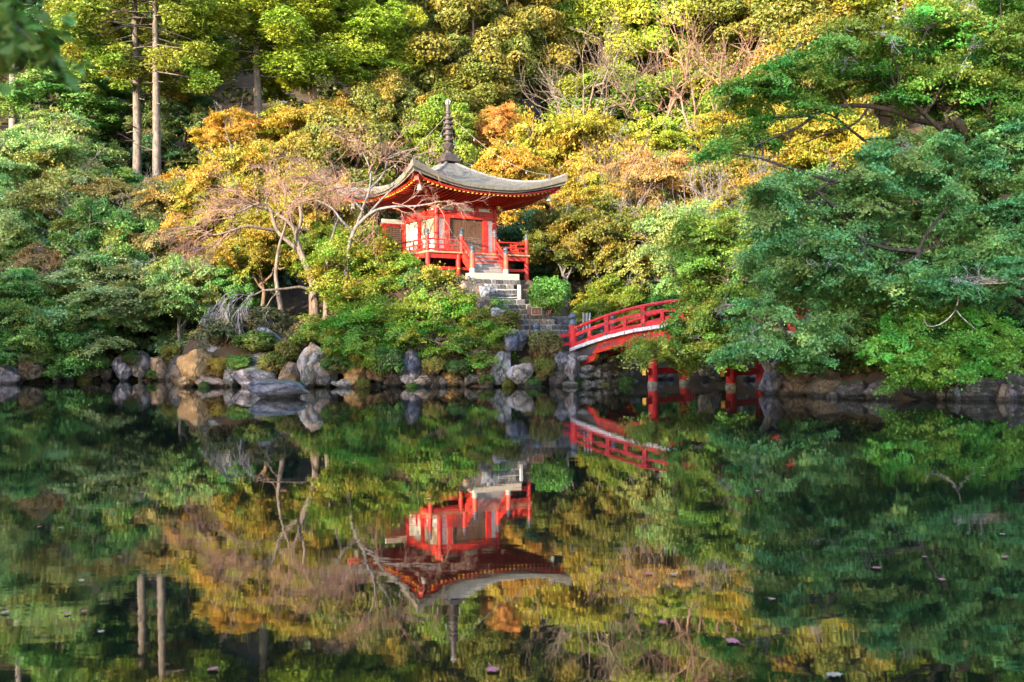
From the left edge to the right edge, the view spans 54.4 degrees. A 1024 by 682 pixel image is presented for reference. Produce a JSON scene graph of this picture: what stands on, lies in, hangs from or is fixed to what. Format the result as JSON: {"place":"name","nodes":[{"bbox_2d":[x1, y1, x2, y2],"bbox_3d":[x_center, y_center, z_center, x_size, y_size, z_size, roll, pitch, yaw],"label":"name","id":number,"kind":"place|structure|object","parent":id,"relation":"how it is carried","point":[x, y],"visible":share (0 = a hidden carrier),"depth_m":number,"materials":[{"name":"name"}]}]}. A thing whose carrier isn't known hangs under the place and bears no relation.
{"place":"outdoors","nodes":[
{"label":"outdoors","id":0,"kind":"place"},
{"bbox_2d":[0,0,84,97],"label":"maple spray","id":1,"kind":"object","parent":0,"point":[14,50],"visible":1,"depth_m":2.59,"materials":[{"name":"green plant"}]},
{"bbox_2d":[0,379,1023,681],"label":"water","id":2,"kind":"structure","parent":0,"point":[354,535],"depth_m":10.25,"materials":[{"name":"green liquid"}]},
{"bbox_2d":[248,378,308,397],"bbox_3d":[-8.565,1.827,36.632,2.309,0.812,0.874,5,4,1],"label":"boulder","id":3,"kind":"object","parent":2,"relation":"in","point":[271,388],"visible":0.96,"depth_m":36.34,"materials":[{"name":"stone"}]},
{"bbox_2d":[758,360,785,393],"bbox_3d":[9.427,1.349,35.652,1.034,1.449,0.993,10,5,10],"label":"boulder","id":4,"kind":"object","parent":2,"relation":"in","point":[771,382],"visible":0.5,"depth_m":35.39,"materials":[{"name":"stone"}]},
{"bbox_2d":[0,7,1023,399],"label":"ground","id":5,"kind":"structure","parent":0,"point":[296,301],"depth_m":63.17,"materials":[{"name":"soil"}]},
{"bbox_2d":[18,353,43,380],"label":"boulder","id":6,"kind":"object","parent":5,"relation":"on","point":[30,372],"visible":0.84,"depth_m":53.42,"materials":[{"name":"stone"}]},
{"bbox_2d":[0,172,83,317],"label":"maple tree","id":7,"kind":"object","parent":5,"relation":"on","point":[18,233],"visible":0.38,"depth_m":59.10,"materials":[{"name":"green plant"}]},
{"bbox_2d":[0,261,86,367],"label":"maple tree","id":8,"kind":"object","parent":5,"relation":"on","point":[28,282],"visible":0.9,"depth_m":53.30,"materials":[{"name":"green plant"}]},
{"bbox_2d":[6,233,83,275],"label":"maple tree","id":9,"kind":"object","parent":5,"relation":"on","point":[40,258],"visible":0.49,"depth_m":57.00,"materials":[{"name":"brown plant"}]},
{"bbox_2d":[0,0,89,134],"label":"cypress tree","id":10,"kind":"object","parent":5,"relation":"on","point":[38,4],"visible":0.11,"depth_m":79.68,"materials":[{"name":"green plant"}]},
{"bbox_2d":[0,293,116,380],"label":"leafy bush","id":11,"kind":"object","parent":5,"relation":"on","point":[52,341],"visible":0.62,"depth_m":54.09,"materials":[{"name":"green plant"}]},
{"bbox_2d":[0,109,125,196],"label":"broadleaf tree","id":12,"kind":"object","parent":5,"relation":"on","point":[45,156],"visible":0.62,"depth_m":65.07,"materials":[{"name":"green plant"}]},
{"bbox_2d":[0,104,129,182],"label":"maple tree","id":13,"kind":"object","parent":5,"relation":"on","point":[74,124],"visible":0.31,"depth_m":72.49,"materials":[{"name":"green plant"}]},
{"bbox_2d":[14,163,137,260],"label":"maple tree","id":14,"kind":"object","parent":5,"relation":"on","point":[106,186],"visible":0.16,"depth_m":63.26,"materials":[{"name":"green plant"}]},
{"bbox_2d":[0,57,152,149],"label":"broadleaf tree","id":15,"kind":"object","parent":5,"relation":"on","point":[101,104],"visible":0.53,"depth_m":77.64,"materials":[{"name":"green plant"}]},
{"bbox_2d":[18,243,203,359],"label":"maple tree","id":16,"kind":"object","parent":5,"relation":"on","point":[114,292],"visible":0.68,"depth_m":54.72,"materials":[{"name":"green plant"}]},
{"bbox_2d":[31,186,197,354],"bbox_3d":[-24.309,0.538,59.721,11.024,19.520,10.842,-1,0,-44],"label":"maple tree","id":17,"kind":"object","parent":5,"relation":"on","point":[96,215],"visible":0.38,"depth_m":57.32,"materials":[{"name":"green plant"}]},
{"bbox_2d":[81,162,153,208],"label":"maple tree","id":18,"kind":"object","parent":5,"relation":"on","point":[130,178],"visible":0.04,"depth_m":67.83,"materials":[{"name":"green plant"}]},
{"bbox_2d":[89,333,154,354],"bbox_3d":[-22.046,0.179,56.615,3.594,1.230,3.871,-1,0,10],"label":"shrub","id":19,"kind":"object","parent":5,"relation":"on","point":[142,343],"visible":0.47,"depth_m":55.71,"materials":[{"name":"green plant"}]},
{"bbox_2d":[39,0,207,175],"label":"cypress tree","id":20,"kind":"object","parent":5,"relation":"on","point":[81,51],"visible":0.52,"depth_m":72.73,"materials":[{"name":"green plant"}]},
{"bbox_2d":[49,0,226,177],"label":"cypress tree","id":21,"kind":"object","parent":5,"relation":"on","point":[155,37],"visible":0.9,"depth_m":70.78,"materials":[{"name":"green plant"}]},
{"bbox_2d":[90,166,218,336],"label":"maple tree","id":22,"kind":"object","parent":5,"relation":"on","point":[149,198],"visible":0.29,"depth_m":59.34,"materials":[{"name":"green plant"}]},
{"bbox_2d":[121,82,227,172],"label":"broadleaf tree","id":23,"kind":"object","parent":5,"relation":"on","point":[194,110],"visible":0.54,"depth_m":76.26,"materials":[{"name":"green plant"}]},
{"bbox_2d":[131,243,241,347],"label":"maple tree","id":24,"kind":"object","parent":5,"relation":"on","point":[168,274],"visible":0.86,"depth_m":55.15,"materials":[{"name":"green plant"}]},
{"bbox_2d":[176,348,212,385],"bbox_3d":[-14.980,1.230,47.094,1.682,1.784,1.451,-1,0,23],"label":"boulder","id":25,"kind":"object","parent":5,"relation":"on","point":[192,365],"visible":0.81,"depth_m":46.49,"materials":[{"name":"stone"}]},
{"bbox_2d":[159,167,234,317],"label":"maple tree","id":26,"kind":"object","parent":5,"relation":"on","point":[185,209],"visible":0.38,"depth_m":58.99,"materials":[{"name":"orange plant"}]},
{"bbox_2d":[199,310,245,346],"bbox_3d":[-13.710,-0.611,47.489,2.577,1.810,2.393,-1,0,38],"label":"shrub","id":27,"kind":"object","parent":5,"relation":"on","point":[219,328],"visible":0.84,"depth_m":46.87,"materials":[{"name":"green plant"}]},
{"bbox_2d":[184,94,276,155],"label":"maple tree","id":28,"kind":"object","parent":5,"relation":"on","point":[240,121],"visible":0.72,"depth_m":71.64,"materials":[{"name":"orange plant"}]},
{"bbox_2d":[158,116,317,281],"bbox_3d":[-16.862,-4.533,62.029,9.794,18.282,10.534,-1,0,-17],"label":"maple tree","id":29,"kind":"object","parent":5,"relation":"on","point":[235,161],"visible":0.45,"depth_m":59.97,"materials":[{"name":"yellow plant"}]},
{"bbox_2d":[201,244,284,311],"bbox_3d":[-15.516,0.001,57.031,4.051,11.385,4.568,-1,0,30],"label":"leafy bush","id":30,"kind":"object","parent":5,"relation":"on","point":[249,286],"visible":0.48,"depth_m":56.03,"materials":[{"name":"green plant"}]},
{"bbox_2d":[198,209,309,335],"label":"bare cherry tree","id":31,"kind":"object","parent":5,"relation":"on","point":[277,289],"visible":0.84,"depth_m":47.56,"materials":[{"name":"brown plant"}]},
{"bbox_2d":[231,363,276,386],"bbox_3d":[-11.823,1.766,46.074,2.360,1.598,1.600,-1,0,41],"label":"boulder","id":32,"kind":"object","parent":5,"relation":"on","point":[246,376],"visible":0.56,"depth_m":45.58,"materials":[{"name":"stone"}]},
{"bbox_2d":[230,330,278,353],"bbox_3d":[-12.015,0.050,46.571,2.332,1.193,2.376,-1,0,1],"label":"shrub","id":33,"kind":"object","parent":5,"relation":"on","point":[254,341],"visible":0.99,"depth_m":45.95,"materials":[{"name":"green plant"}]},
{"bbox_2d":[157,0,354,163],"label":"cypress tree","id":34,"kind":"object","parent":5,"relation":"on","point":[303,15],"visible":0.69,"depth_m":75.70,"materials":[{"name":"green plant"}]},
{"bbox_2d":[201,192,311,305],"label":"maple tree","id":35,"kind":"object","parent":5,"relation":"on","point":[256,245],"visible":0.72,"depth_m":54.66,"materials":[{"name":"yellow plant"}]},
{"bbox_2d":[237,304,290,330],"bbox_3d":[-12.186,-0.966,48.410,2.691,1.689,2.742,-1,0,31],"label":"shrub","id":36,"kind":"object","parent":5,"relation":"on","point":[255,318],"visible":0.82,"depth_m":47.63,"materials":[{"name":"green plant"}]},
{"bbox_2d":[144,143,389,320],"bbox_3d":[-11.890,-5.279,49.466,11.674,9.224,5.650,-1,0,0],"label":"bare cherry tree","id":37,"kind":"object","parent":5,"relation":"on","point":[297,247],"visible":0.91,"depth_m":49.29,"materials":[{"name":"brown plant"}]},
{"bbox_2d":[215,98,355,190],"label":"maple tree","id":38,"kind":"object","parent":5,"relation":"on","point":[280,120],"visible":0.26,"depth_m":72.26,"materials":[{"name":"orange plant"}]},
{"bbox_2d":[242,154,377,315],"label":"maple tree","id":39,"kind":"object","parent":5,"relation":"on","point":[309,214],"visible":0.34,"depth_m":56.56,"materials":[{"name":"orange plant"}]},
{"bbox_2d":[297,342,326,386],"bbox_3d":[-9.212,1.093,45.294,1.265,2.133,1.241,-1,0,43],"label":"boulder","id":40,"kind":"object","parent":5,"relation":"on","point":[310,356],"visible":0.74,"depth_m":44.86,"materials":[{"name":"stone"}]},
{"bbox_2d":[231,0,401,102],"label":"cypress tree","id":41,"kind":"object","parent":5,"relation":"on","point":[350,35],"visible":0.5,"depth_m":77.50,"materials":[{"name":"green plant"}]},
{"bbox_2d":[281,214,371,306],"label":"maple tree","id":42,"kind":"object","parent":5,"relation":"on","point":[321,232],"visible":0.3,"depth_m":54.01,"materials":[{"name":"green plant"}]},
{"bbox_2d":[296,90,363,165],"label":"maple tree","id":43,"kind":"object","parent":5,"relation":"on","point":[344,101],"visible":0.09,"depth_m":77.23,"materials":[{"name":"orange plant"}]},
{"bbox_2d":[277,105,399,239],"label":"broadleaf tree","id":44,"kind":"object","parent":5,"relation":"on","point":[313,141],"visible":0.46,"depth_m":68.85,"materials":[{"name":"yellow plant"}]},
{"bbox_2d":[315,0,428,109],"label":"cypress tree","id":45,"kind":"object","parent":5,"relation":"on","point":[390,43],"visible":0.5,"depth_m":80.65,"materials":[{"name":"green plant"}]},
{"bbox_2d":[272,114,494,276],"bbox_3d":[-6.090,-6.494,47.078,10.612,8.488,5.245,-1,0,0],"label":"bare cherry tree","id":46,"kind":"object","parent":5,"relation":"on","point":[360,221],"visible":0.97,"depth_m":46.92,"materials":[{"name":"brown plant"}]},
{"bbox_2d":[296,221,475,325],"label":"maple tree","id":47,"kind":"object","parent":5,"relation":"on","point":[349,286],"visible":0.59,"depth_m":47.49,"materials":[{"name":"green plant"}]},
{"bbox_2d":[347,65,435,178],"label":"broadleaf tree","id":48,"kind":"object","parent":5,"relation":"on","point":[383,95],"visible":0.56,"depth_m":78.32,"materials":[{"name":"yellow plant"}]},
{"bbox_2d":[383,371,402,386],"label":"boulder","id":49,"kind":"object","parent":5,"relation":"on","point":[395,381],"visible":0.49,"depth_m":44.39,"materials":[{"name":"stone"}]},
{"bbox_2d":[368,347,406,378],"bbox_3d":[-5.458,0.953,44.091,1.808,1.436,1.679,-1,0,27],"label":"weed tuft","id":50,"kind":"object","parent":49,"relation":"on","point":[391,363],"visible":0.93,"depth_m":43.72,"materials":[{"name":"green plant"}]},
{"bbox_2d":[283,283,528,373],"bbox_3d":[-4.795,-0.485,45.579,11.330,4.454,6.715,-1,0,0],"label":"maple tree","id":51,"kind":"object","parent":5,"relation":"on","point":[337,338],"visible":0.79,"depth_m":44.82,"materials":[{"name":"green plant"}]},
{"bbox_2d":[398,348,421,383],"bbox_3d":[-4.569,1.135,44.661,1.062,1.653,1.105,-1,0,0],"label":"boulder","id":52,"kind":"object","parent":5,"relation":"on","point":[411,371],"visible":0.78,"depth_m":44.32,"materials":[{"name":"stone"}]},
{"bbox_2d":[390,92,483,167],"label":"broadleaf tree","id":53,"kind":"object","parent":5,"relation":"on","point":[431,112],"visible":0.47,"depth_m":71.44,"materials":[{"name":"green plant"}]},
{"bbox_2d":[335,99,567,279],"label":"pavilion hall","id":54,"kind":"structure","parent":5,"relation":"on","point":[478,249],"depth_m":50.18,"materials":[{"name":"red wood"}]},
{"bbox_2d":[466,219,481,251],"bbox_3d":[-1.938,-5.370,50.884,0.965,1.620,0.073,-1,0,-33],"label":"lattice door","id":55,"kind":"structure","parent":54,"relation":"in","point":[473,228],"depth_m":50.88,"materials":[{"name":"brown wood"}]},
{"bbox_2d":[389,261,513,322],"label":"maple tree","id":56,"kind":"object","parent":5,"relation":"on","point":[411,277],"visible":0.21,"depth_m":46.10,"materials":[{"name":"green plant"}]},
{"bbox_2d":[401,0,541,161],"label":"broadleaf tree","id":57,"kind":"object","parent":5,"relation":"on","point":[449,31],"visible":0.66,"depth_m":83.65,"materials":[{"name":"yellow plant"}]},
{"bbox_2d":[425,50,530,152],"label":"broadleaf tree","id":58,"kind":"object","parent":5,"relation":"on","point":[491,93],"visible":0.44,"depth_m":82.18,"materials":[{"name":"green plant"}]},
{"bbox_2d":[0,0,955,332],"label":"hillside wood","id":59,"kind":"object","parent":5,"relation":"on","point":[322,90],"visible":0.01,"depth_m":89.57,"materials":[{"name":"green plant"}]},
{"bbox_2d":[470,99,523,216],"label":"maple tree","id":60,"kind":"object","parent":5,"relation":"on","point":[498,124],"visible":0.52,"depth_m":74.21,"materials":[{"name":"orange plant"}]},
{"bbox_2d":[487,351,510,384],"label":"boulder","id":61,"kind":"object","parent":5,"relation":"on","point":[499,373],"visible":0.73,"depth_m":43.59,"materials":[{"name":"stone"}]},
{"bbox_2d":[3,274,1019,373],"bbox_3d":[-3.610,-0.956,48.886,64.567,5.168,15.164,-1,0,26],"label":"ground cover","id":62,"kind":"object","parent":5,"relation":"on","point":[195,333],"visible":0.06,"depth_m":47.29,"materials":[{"name":"green plant"}]},
{"bbox_2d":[455,278,568,335],"bbox_3d":[-0.011,-1.599,46.830,4.367,2.782,3.392,-1,0,-34],"label":"stone stairway","id":63,"kind":"object","parent":5,"relation":"on","point":[506,287],"visible":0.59,"depth_m":46.89,"materials":[{"name":"grey stone"}]},
{"bbox_2d":[464,135,572,261],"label":"maple tree","id":64,"kind":"object","parent":5,"relation":"on","point":[489,162],"visible":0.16,"depth_m":64.39,"materials":[{"name":"yellow plant"}]},
{"bbox_2d":[466,0,587,112],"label":"broadleaf tree","id":65,"kind":"object","parent":5,"relation":"on","point":[543,22],"visible":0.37,"depth_m":89.25,"materials":[{"name":"yellow plant"}]},
{"bbox_2d":[497,206,576,303],"bbox_3d":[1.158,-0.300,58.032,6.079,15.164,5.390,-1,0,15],"label":"leafy bush","id":66,"kind":"object","parent":5,"relation":"on","point":[513,232],"visible":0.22,"depth_m":56.89,"materials":[{"name":"green plant"}]},
{"bbox_2d":[528,329,563,357],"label":"clipped shrub","id":67,"kind":"object","parent":5,"relation":"on","point":[546,343],"visible":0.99,"depth_m":43.39,"materials":[{"name":"green plant"}]},
{"bbox_2d":[527,275,572,316],"bbox_3d":[1.730,-2.091,46.264,2.198,1.989,2.158,-1,0,0],"label":"clipped shrub","id":68,"kind":"object","parent":5,"relation":"on","point":[545,294],"visible":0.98,"depth_m":45.72,"materials":[{"name":"green plant"}]},
{"bbox_2d":[513,190,623,308],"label":"maple tree","id":69,"kind":"object","parent":5,"relation":"on","point":[549,238],"visible":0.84,"depth_m":52.46,"materials":[{"name":"yellow plant"}]},
{"bbox_2d":[489,78,669,207],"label":"maple tree","id":70,"kind":"object","parent":5,"relation":"on","point":[558,139],"visible":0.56,"depth_m":69.48,"materials":[{"name":"yellow plant"}]},
{"bbox_2d":[542,161,637,330],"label":"maple tree","id":71,"kind":"object","parent":5,"relation":"on","point":[573,192],"visible":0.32,"depth_m":59.21,"materials":[{"name":"yellow plant"}]},
{"bbox_2d":[526,0,659,101],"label":"broadleaf tree","id":72,"kind":"object","parent":5,"relation":"on","point":[570,8],"visible":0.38,"depth_m":93.79,"materials":[{"name":"yellow plant"}]},
{"bbox_2d":[512,1,675,115],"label":"bare tree","id":73,"kind":"object","parent":5,"relation":"on","point":[605,65],"visible":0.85,"depth_m":80.02,"materials":[{"name":"brown plant"}]},
{"bbox_2d":[551,351,639,384],"bbox_3d":[3.420,1.697,46.936,3.275,2.535,4.706,-1,0,41],"label":"bridge abutment","id":74,"kind":"object","parent":5,"relation":"on","point":[597,372],"visible":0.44,"depth_m":45.63,"materials":[{"name":"stone"}]},
{"bbox_2d":[568,262,649,329],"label":"maple tree","id":75,"kind":"object","parent":5,"relation":"on","point":[612,293],"visible":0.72,"depth_m":50.08,"materials":[{"name":"green plant"}]},
{"bbox_2d":[539,66,684,149],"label":"broadleaf tree","id":76,"kind":"object","parent":5,"relation":"on","point":[567,84],"visible":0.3,"depth_m":84.48,"materials":[{"name":"green plant"}]},
{"bbox_2d":[539,110,687,308],"bbox_3d":[6.335,-6.089,61.352,7.488,15.413,7.397,-1,0,-31],"label":"bare tree","id":77,"kind":"object","parent":5,"relation":"on","point":[613,164],"visible":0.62,"depth_m":59.60,"materials":[{"name":"brown plant"}]},
{"bbox_2d":[546,184,689,289],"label":"maple tree","id":78,"kind":"object","parent":5,"relation":"on","point":[617,220],"visible":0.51,"depth_m":52.21,"materials":[{"name":"green plant"}]},
{"bbox_2d":[571,0,710,114],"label":"broadleaf tree","id":79,"kind":"object","parent":5,"relation":"on","point":[630,7],"visible":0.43,"depth_m":92.08,"materials":[{"name":"yellow plant"}]},
{"bbox_2d":[596,142,703,289],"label":"maple tree","id":80,"kind":"object","parent":5,"relation":"on","point":[673,178],"visible":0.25,"depth_m":63.09,"materials":[{"name":"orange plant"}]},
{"bbox_2d":[562,29,749,119],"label":"bare tree","id":81,"kind":"object","parent":5,"relation":"on","point":[670,105],"visible":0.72,"depth_m":80.86,"materials":[{"name":"brown plant"}]},
{"bbox_2d":[595,109,723,197],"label":"maple tree","id":82,"kind":"object","parent":5,"relation":"on","point":[667,132],"visible":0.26,"depth_m":72.46,"materials":[{"name":"yellow plant"}]},
{"bbox_2d":[599,176,723,295],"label":"maple tree","id":83,"kind":"object","parent":5,"relation":"on","point":[665,221],"visible":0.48,"depth_m":50.87,"materials":[{"name":"green plant"}]},
{"bbox_2d":[617,57,774,151],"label":"broadleaf tree","id":84,"kind":"object","parent":5,"relation":"on","point":[697,90],"visible":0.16,"depth_m":82.64,"materials":[{"name":"yellow plant"}]},
{"bbox_2d":[532,297,866,387],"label":"arched bridge","id":85,"kind":"structure","parent":5,"relation":"on","point":[612,335],"depth_m":43.48,"materials":[{"name":"red wood"}]},
{"bbox_2d":[619,0,779,134],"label":"bare tree","id":86,"kind":"object","parent":5,"relation":"on","point":[691,86],"visible":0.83,"depth_m":78.85,"materials":[{"name":"brown plant"}]},
{"bbox_2d":[603,204,811,379],"bbox_3d":[8.104,-2.175,39.967,9.250,7.580,6.940,-1,0,0],"label":"maple tree","id":87,"kind":"object","parent":5,"relation":"on","point":[700,339],"visible":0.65,"depth_m":38.86,"materials":[{"name":"green plant"}]},
{"bbox_2d":[637,0,802,78],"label":"broadleaf tree","id":88,"kind":"object","parent":5,"relation":"on","point":[715,11],"visible":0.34,"depth_m":92.16,"materials":[{"name":"yellow plant"}]},
{"bbox_2d":[658,137,781,210],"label":"bare tree","id":89,"kind":"object","parent":5,"relation":"on","point":[703,184],"visible":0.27,"depth_m":57.87,"materials":[{"name":"brown plant"}]},
{"bbox_2d":[661,144,789,211],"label":"maple tree","id":90,"kind":"object","parent":5,"relation":"on","point":[740,175],"visible":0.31,"depth_m":61.01,"materials":[{"name":"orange plant"}]},
{"bbox_2d":[686,100,804,184],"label":"maple tree","id":91,"kind":"object","parent":5,"relation":"on","point":[707,133],"visible":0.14,"depth_m":74.40,"materials":[{"name":"yellow plant"}]},
{"bbox_2d":[713,0,862,104],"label":"broadleaf tree","id":92,"kind":"object","parent":5,"relation":"on","point":[775,14],"visible":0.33,"depth_m":87.16,"materials":[{"name":"yellow plant"}]},
{"bbox_2d":[750,13,881,167],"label":"broadleaf tree","id":93,"kind":"object","parent":5,"relation":"on","point":[801,36],"visible":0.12,"depth_m":81.65,"materials":[{"name":"yellow plant"}]},
{"bbox_2d":[802,367,841,396],"bbox_3d":[10.732,1.482,34.222,1.221,1.179,1.404,-1,0,-25],"label":"boulder","id":94,"kind":"object","parent":5,"relation":"on","point":[824,383],"visible":0.69,"depth_m":33.80,"materials":[{"name":"stone"}]},
{"bbox_2d":[761,84,907,178],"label":"maple tree","id":95,"kind":"object","parent":5,"relation":"on","point":[845,142],"visible":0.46,"depth_m":73.59,"materials":[{"name":"yellow plant"}]},
{"bbox_2d":[683,0,1023,312],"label":"maple tree","id":96,"kind":"object","parent":5,"relation":"on","point":[890,60],"visible":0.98,"depth_m":33.42,"materials":[{"name":"green plant"}]},
{"bbox_2d":[829,346,885,376],"bbox_3d":[11.902,0.734,34.069,2.325,1.108,2.159,-1,0,-36],"label":"shrub","id":97,"kind":"object","parent":5,"relation":"on","point":[850,364],"visible":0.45,"depth_m":33.55,"materials":[{"name":"green plant"}]},
{"bbox_2d":[778,147,943,246],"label":"maple tree","id":98,"kind":"object","parent":5,"relation":"on","point":[818,169],"visible":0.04,"depth_m":44.90,"materials":[{"name":"green plant"}]},
{"bbox_2d":[700,245,1023,374],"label":"maple tree","id":99,"kind":"object","parent":5,"relation":"on","point":[821,330],"visible":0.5,"depth_m":33.74,"materials":[{"name":"green plant"}]},
{"bbox_2d":[729,102,1023,367],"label":"maple tree","id":100,"kind":"object","parent":5,"relation":"on","point":[999,252],"visible":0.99,"depth_m":32.22,"materials":[{"name":"green plant"}]},
{"bbox_2d":[831,0,924,118],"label":"broadleaf tree","id":101,"kind":"object","parent":5,"relation":"on","point":[869,6],"visible":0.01,"depth_m":86.86,"materials":[{"name":"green plant"}]},
{"bbox_2d":[859,121,1008,306],"bbox_3d":[19.526,-1.232,44.178,9.111,17.898,9.549,-1,0,-6],"label":"maple tree","id":102,"kind":"object","parent":5,"relation":"on","point":[926,133],"visible":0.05,"depth_m":42.62,"materials":[{"name":"green plant"}]},
{"bbox_2d":[850,296,1023,398],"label":"azalea bush","id":103,"kind":"object","parent":5,"relation":"on","point":[912,352],"visible":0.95,"depth_m":31.30,"materials":[{"name":"green plant"}]},
{"bbox_2d":[955,376,999,399],"bbox_3d":[14.787,1.613,31.544,1.929,1.011,1.017,0,-1,-6],"label":"boulder","id":104,"kind":"object","parent":5,"relation":"on","point":[987,389],"visible":0.41,"depth_m":31.13,"materials":[{"name":"stone"}]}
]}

